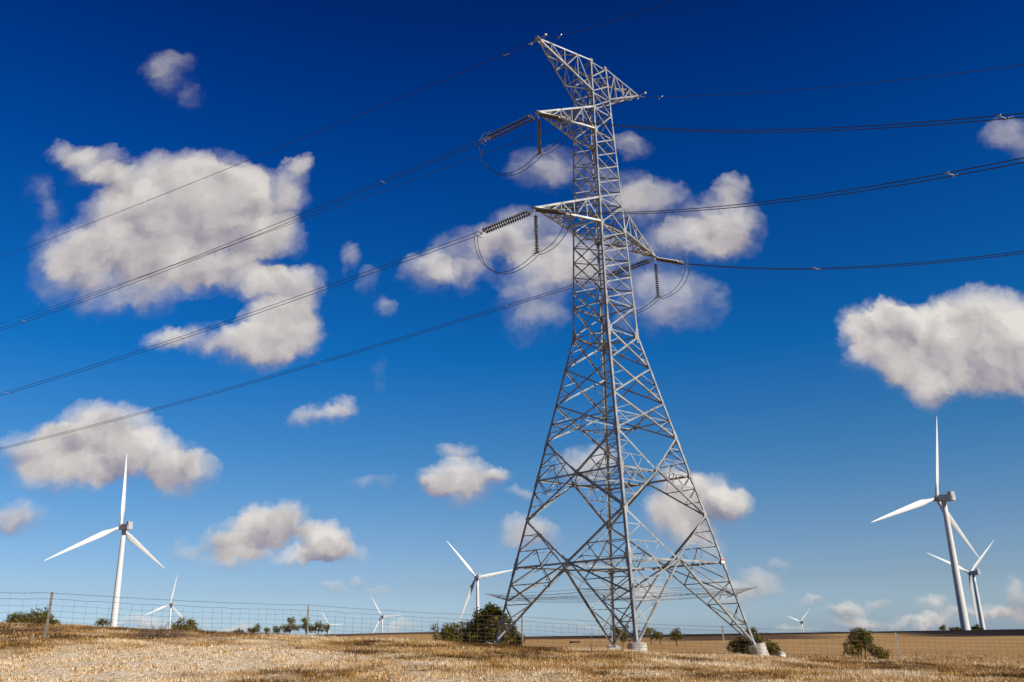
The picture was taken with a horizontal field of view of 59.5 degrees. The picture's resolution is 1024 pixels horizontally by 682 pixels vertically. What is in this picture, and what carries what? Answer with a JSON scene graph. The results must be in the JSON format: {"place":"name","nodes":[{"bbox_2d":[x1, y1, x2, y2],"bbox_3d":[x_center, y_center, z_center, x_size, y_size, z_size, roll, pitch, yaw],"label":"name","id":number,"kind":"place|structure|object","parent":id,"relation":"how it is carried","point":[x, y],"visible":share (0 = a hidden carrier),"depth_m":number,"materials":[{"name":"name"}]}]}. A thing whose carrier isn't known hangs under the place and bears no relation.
{"place":"outdoors","nodes":[
{"label":"outdoors","id":0,"kind":"place"},
{"bbox_2d":[0,622,1023,681],"bbox_3d":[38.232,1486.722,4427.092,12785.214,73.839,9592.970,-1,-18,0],"label":"ground","id":1,"kind":"structure","parent":0,"point":[922,640],"depth_m":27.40,"materials":[{"name":"beige plant"}]},
{"bbox_2d":[0,606,60,624],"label":"bush","id":2,"kind":"object","parent":1,"relation":"on","point":[40,617],"visible":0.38,"depth_m":109.04,"materials":[{"name":"green plant"}]},
{"bbox_2d":[94,618,112,625],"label":"shrub","id":3,"kind":"object","parent":1,"relation":"on","point":[100,622],"visible":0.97,"depth_m":76.37,"materials":[{"name":"green plant"}]},
{"bbox_2d":[44,455,164,626],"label":"wind turbine","id":4,"kind":"object","parent":1,"relation":"on","point":[128,525],"visible":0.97,"depth_m":578.66,"materials":[{"name":"white metal"}]},
{"bbox_2d":[144,578,186,628],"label":"wind turbine","id":5,"kind":"object","parent":1,"relation":"on","point":[171,607],"visible":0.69,"depth_m":1518.50,"materials":[{"name":"white metal"}]},
{"bbox_2d":[110,619,234,637],"bbox_3d":[-11.621,9.515,29.621,5.200,0.589,1.446,-1,-18,0],"label":"bramble","id":6,"kind":"object","parent":1,"relation":"on","point":[156,634],"visible":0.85,"depth_m":29.48,"materials":[{"name":"green plant"}]},
{"bbox_2d":[171,617,200,630],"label":"bush","id":7,"kind":"object","parent":1,"relation":"on","point":[188,627],"visible":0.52,"depth_m":110.26,"materials":[{"name":"green plant"}]},
{"bbox_2d":[246,623,260,633],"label":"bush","id":8,"kind":"object","parent":1,"relation":"on","point":[254,629],"visible":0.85,"depth_m":218.94,"materials":[{"name":"green plant"}]},
{"bbox_2d":[272,626,281,633],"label":"gum tree","id":9,"kind":"object","parent":1,"relation":"on","point":[276,629],"visible":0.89,"depth_m":219.12,"materials":[{"name":"green plant"}]},
{"bbox_2d":[281,617,300,633],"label":"gum tree","id":10,"kind":"object","parent":1,"relation":"on","point":[293,627],"visible":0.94,"depth_m":219.27,"materials":[{"name":"green plant"}]},
{"bbox_2d":[299,617,314,634],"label":"gum tree","id":11,"kind":"object","parent":1,"relation":"on","point":[304,620],"visible":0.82,"depth_m":219.16,"materials":[{"name":"green plant"}]},
{"bbox_2d":[312,621,324,634],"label":"gum tree","id":12,"kind":"object","parent":1,"relation":"on","point":[318,625],"visible":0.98,"depth_m":219.10,"materials":[{"name":"green plant"}]},
{"bbox_2d":[323,623,329,635],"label":"gum tree","id":13,"kind":"object","parent":1,"relation":"on","point":[327,628],"visible":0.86,"depth_m":218.96,"materials":[{"name":"green plant"}]},
{"bbox_2d":[322,612,340,633],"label":"wind turbine","id":14,"kind":"object","parent":1,"relation":"on","point":[329,624],"visible":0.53,"depth_m":2773.62,"materials":[{"name":"white metal"}]},
{"bbox_2d":[352,646,368,661],"bbox_3d":[-3.909,8.094,23.164,0.519,0.440,0.097,-1,-18,0],"label":"dry weed","id":15,"kind":"object","parent":1,"relation":"on","point":[356,654],"visible":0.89,"depth_m":23.16,"materials":[{"name":"beige plant"}]},
{"bbox_2d":[372,598,398,632],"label":"wind turbine","id":16,"kind":"object","parent":1,"relation":"on","point":[383,616],"visible":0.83,"depth_m":1904.51,"materials":[{"name":"white metal"}]},
{"bbox_2d":[431,624,440,640],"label":"sapling","id":17,"kind":"object","parent":1,"relation":"on","point":[434,633],"visible":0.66,"depth_m":73.15,"materials":[{"name":"green plant"}]},
{"bbox_2d":[438,619,466,641],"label":"round bush","id":18,"kind":"object","parent":1,"relation":"on","point":[451,633],"visible":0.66,"depth_m":73.02,"materials":[{"name":"green plant"}]},
{"bbox_2d":[447,541,511,621],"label":"wind turbine","id":19,"kind":"object","parent":1,"relation":"on","point":[477,577],"visible":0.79,"depth_m":939.65,"materials":[{"name":"white metal"}]},
{"bbox_2d":[459,602,525,645],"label":"bush","id":20,"kind":"object","parent":1,"relation":"on","point":[494,611],"visible":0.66,"depth_m":67.93,"materials":[{"name":"green plant"}]},
{"bbox_2d":[0,592,1023,660],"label":"wire fence","id":21,"kind":"object","parent":1,"relation":"on","point":[49,611],"visible":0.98,"depth_m":37.77,"materials":[{"name":"grey metal"}]},
{"bbox_2d":[608,626,622,640],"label":"gum tree","id":22,"kind":"object","parent":1,"relation":"on","point":[618,631],"visible":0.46,"depth_m":248.31,"materials":[{"name":"green plant"}]},
{"bbox_2d":[485,33,768,655],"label":"transmission tower","id":23,"kind":"structure","parent":1,"relation":"on","point":[604,345],"depth_m":61.87,"materials":[{"name":"metal"}]},
{"bbox_2d":[1,40,536,257],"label":"earth wire","id":24,"kind":"object","parent":23,"relation":"attached to","point":[289,143],"visible":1,"depth_m":77.64,"materials":[{"name":"grey metal"}]},
{"bbox_2d":[0,98,633,323],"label":"earth wire","id":25,"kind":"object","parent":23,"relation":"attached to","point":[339,206],"visible":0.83,"depth_m":87.84,"materials":[{"name":"grey metal"}]},
{"bbox_2d":[474,210,533,237],"bbox_3d":[-0.487,-8.138,62.292,4.877,0.958,0.732,-12,-21,28],"label":"tension insulator","id":26,"kind":"object","parent":23,"relation":"attached to","point":[504,221],"visible":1,"depth_m":62.26,"materials":[{"name":"brown"}]},
{"bbox_2d":[0,233,475,395],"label":"twin conductor","id":27,"kind":"object","parent":26,"relation":"attached to","point":[248,313],"visible":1,"depth_m":73.07,"materials":[{"name":"grey"}]},
{"bbox_2d":[474,213,570,273],"bbox_3d":[0.925,-6.700,60.433,8.658,3.453,1.580,-18,-24,41],"label":"jumper loop","id":28,"kind":"object","parent":26,"relation":"hanging from","point":[527,259],"visible":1,"depth_m":60.61,"materials":[{"name":"grey metal"}]},
{"bbox_2d":[478,114,537,144],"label":"tension insulator","id":29,"kind":"object","parent":23,"relation":"attached to","point":[512,128],"visible":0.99,"depth_m":65.17,"materials":[{"name":"brown"}]},
{"bbox_2d":[0,141,480,330],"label":"twin conductor","id":30,"kind":"object","parent":29,"relation":"attached to","point":[252,233],"visible":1,"depth_m":76.23,"materials":[{"name":"grey"}]},
{"bbox_2d":[478,121,570,175],"bbox_3d":[1.083,-13.892,63.416,8.456,3.425,1.538,-17,-24,40],"label":"jumper loop","id":31,"kind":"object","parent":29,"relation":"hanging from","point":[531,159],"visible":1,"depth_m":63.38,"materials":[{"name":"grey metal"}]},
{"bbox_2d":[532,211,540,255],"bbox_3d":[1.645,-7.322,60.725,0.508,3.308,0.436,-12,-21,28],"label":"jumper insulator","id":32,"kind":"object","parent":23,"relation":"hanging from","point":[536,231],"visible":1,"depth_m":60.64,"materials":[{"name":"brown ceramic"}]},
{"bbox_2d":[536,116,542,156],"bbox_3d":[1.937,-14.583,63.577,0.508,3.308,0.436,-12,-21,28],"label":"jumper insulator","id":33,"kind":"object","parent":23,"relation":"hanging from","point":[539,135],"visible":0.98,"depth_m":63.53,"materials":[{"name":"brown ceramic"}]},
{"bbox_2d":[535,206,570,217],"bbox_3d":[2.601,-8.492,59.306,0.732,2.109,3.962,9,-21,-28],"label":"tension insulator","id":34,"kind":"object","parent":23,"relation":"attached to","point":[557,211],"visible":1,"depth_m":58.77,"materials":[{"name":"brown"}]},
{"bbox_2d":[565,157,1023,214],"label":"twin conductor","id":35,"kind":"object","parent":34,"relation":"attached to","point":[948,172],"visible":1,"depth_m":38.43,"materials":[{"name":"grey"}]},
{"bbox_2d":[538,112,570,123],"bbox_3d":[2.822,-15.480,62.210,0.732,2.591,3.660,9,-21,-28],"label":"tension insulator","id":36,"kind":"object","parent":23,"relation":"attached to","point":[551,116],"visible":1,"depth_m":61.56,"materials":[{"name":"brown"}]},
{"bbox_2d":[565,113,1023,132],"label":"twin conductor","id":37,"kind":"object","parent":36,"relation":"attached to","point":[1000,115],"visible":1,"depth_m":39.36,"materials":[{"name":"grey"}]},
{"bbox_2d":[538,0,672,39],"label":"earth wire","id":38,"kind":"object","parent":23,"relation":"attached to","point":[603,23],"visible":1,"depth_m":58.81,"materials":[{"name":"grey metal"}]},
{"bbox_2d":[606,259,653,279],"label":"tension insulator","id":39,"kind":"object","parent":23,"relation":"attached to","point":[626,268],"visible":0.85,"depth_m":70.72,"materials":[{"name":"brown"}]},
{"bbox_2d":[1,276,602,448],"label":"twin conductor","id":40,"kind":"object","parent":39,"relation":"attached to","point":[310,364],"visible":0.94,"depth_m":85.25,"materials":[{"name":"grey"}]},
{"bbox_2d":[607,264,689,313],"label":"jumper loop","id":41,"kind":"object","parent":39,"relation":"hanging from","point":[656,297],"visible":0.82,"depth_m":68.81,"materials":[{"name":"grey metal"}]},
{"bbox_2d":[654,260,661,299],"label":"jumper insulator","id":42,"kind":"object","parent":23,"relation":"hanging from","point":[656,281],"visible":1,"depth_m":69.24,"materials":[{"name":"brown ceramic"}]},
{"bbox_2d":[655,257,688,267],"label":"tension insulator","id":43,"kind":"object","parent":23,"relation":"attached to","point":[672,261],"visible":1,"depth_m":67.57,"materials":[{"name":"brown"}]},
{"bbox_2d":[685,251,1023,269],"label":"twin conductor","id":44,"kind":"object","parent":43,"relation":"attached to","point":[865,266],"visible":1,"depth_m":51.92,"materials":[{"name":"grey"}]},
{"bbox_2d":[638,64,1023,99],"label":"earth wire","id":45,"kind":"object","parent":23,"relation":"attached to","point":[832,86],"visible":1,"depth_m":55.00,"materials":[{"name":"grey metal"}]},
{"bbox_2d":[619,624,638,642],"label":"gum tree","id":46,"kind":"object","parent":1,"relation":"on","point":[624,634],"visible":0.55,"depth_m":247.99,"materials":[{"name":"green plant"}]},
{"bbox_2d":[644,627,659,643],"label":"gum tree","id":47,"kind":"object","parent":1,"relation":"on","point":[649,631],"visible":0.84,"depth_m":248.34,"materials":[{"name":"green plant"}]},
{"bbox_2d":[652,630,664,644],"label":"gum tree","id":48,"kind":"object","parent":1,"relation":"on","point":[659,634],"visible":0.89,"depth_m":248.20,"materials":[{"name":"green plant"}]},
{"bbox_2d":[669,627,683,645],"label":"gum tree","id":49,"kind":"object","parent":1,"relation":"on","point":[679,636],"visible":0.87,"depth_m":225.36,"materials":[{"name":"green plant"}]},
{"bbox_2d":[725,626,781,655],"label":"wide bush","id":50,"kind":"object","parent":1,"relation":"on","point":[736,648],"visible":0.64,"depth_m":101.20,"materials":[{"name":"green plant"}]},
{"bbox_2d":[505,643,1023,664],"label":"stubble","id":51,"kind":"object","parent":1,"relation":"on","point":[913,659],"visible":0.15,"depth_m":87.97,"materials":[{"name":"beige plant"}]},
{"bbox_2d":[788,610,808,632],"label":"wind turbine","id":52,"kind":"object","parent":1,"relation":"on","point":[801,621],"visible":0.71,"depth_m":2270.68,"materials":[{"name":"white metal"}]},
{"bbox_2d":[841,627,889,658],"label":"bush","id":53,"kind":"object","parent":1,"relation":"on","point":[863,644],"visible":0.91,"depth_m":83.82,"materials":[{"name":"green plant"}]},
{"bbox_2d":[871,418,979,629],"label":"wind turbine","id":54,"kind":"object","parent":1,"relation":"on","point":[942,501],"visible":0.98,"depth_m":496.34,"materials":[{"name":"white metal"}]},
{"bbox_2d":[948,627,962,630],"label":"ridge bush","id":55,"kind":"object","parent":1,"relation":"on","point":[954,629],"visible":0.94,"depth_m":472.10,"materials":[{"name":"green plant"}]},
{"bbox_2d":[928,540,993,629],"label":"wind turbine","id":56,"kind":"object","parent":1,"relation":"on","point":[978,603],"visible":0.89,"depth_m":837.83,"materials":[{"name":"white metal"}]},
{"bbox_2d":[971,624,982,629],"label":"ridge bush","id":57,"kind":"object","parent":1,"relation":"on","point":[975,627],"visible":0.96,"depth_m":472.13,"materials":[{"name":"green plant"}]},
{"bbox_2d":[0,0,1023,635],"label":"sky","id":58,"kind":"structure","parent":0,"point":[803,407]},
{"bbox_2d":[778,651,785,657],"bbox_3d":[13.319,15.528,44.285,0.417,0.396,0.404,-1,-18,0],"label":"stone","id":59,"kind":"object","parent":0,"point":[781,653],"visible":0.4,"depth_m":44.20,"materials":[{"name":"white stone"}]}
]}

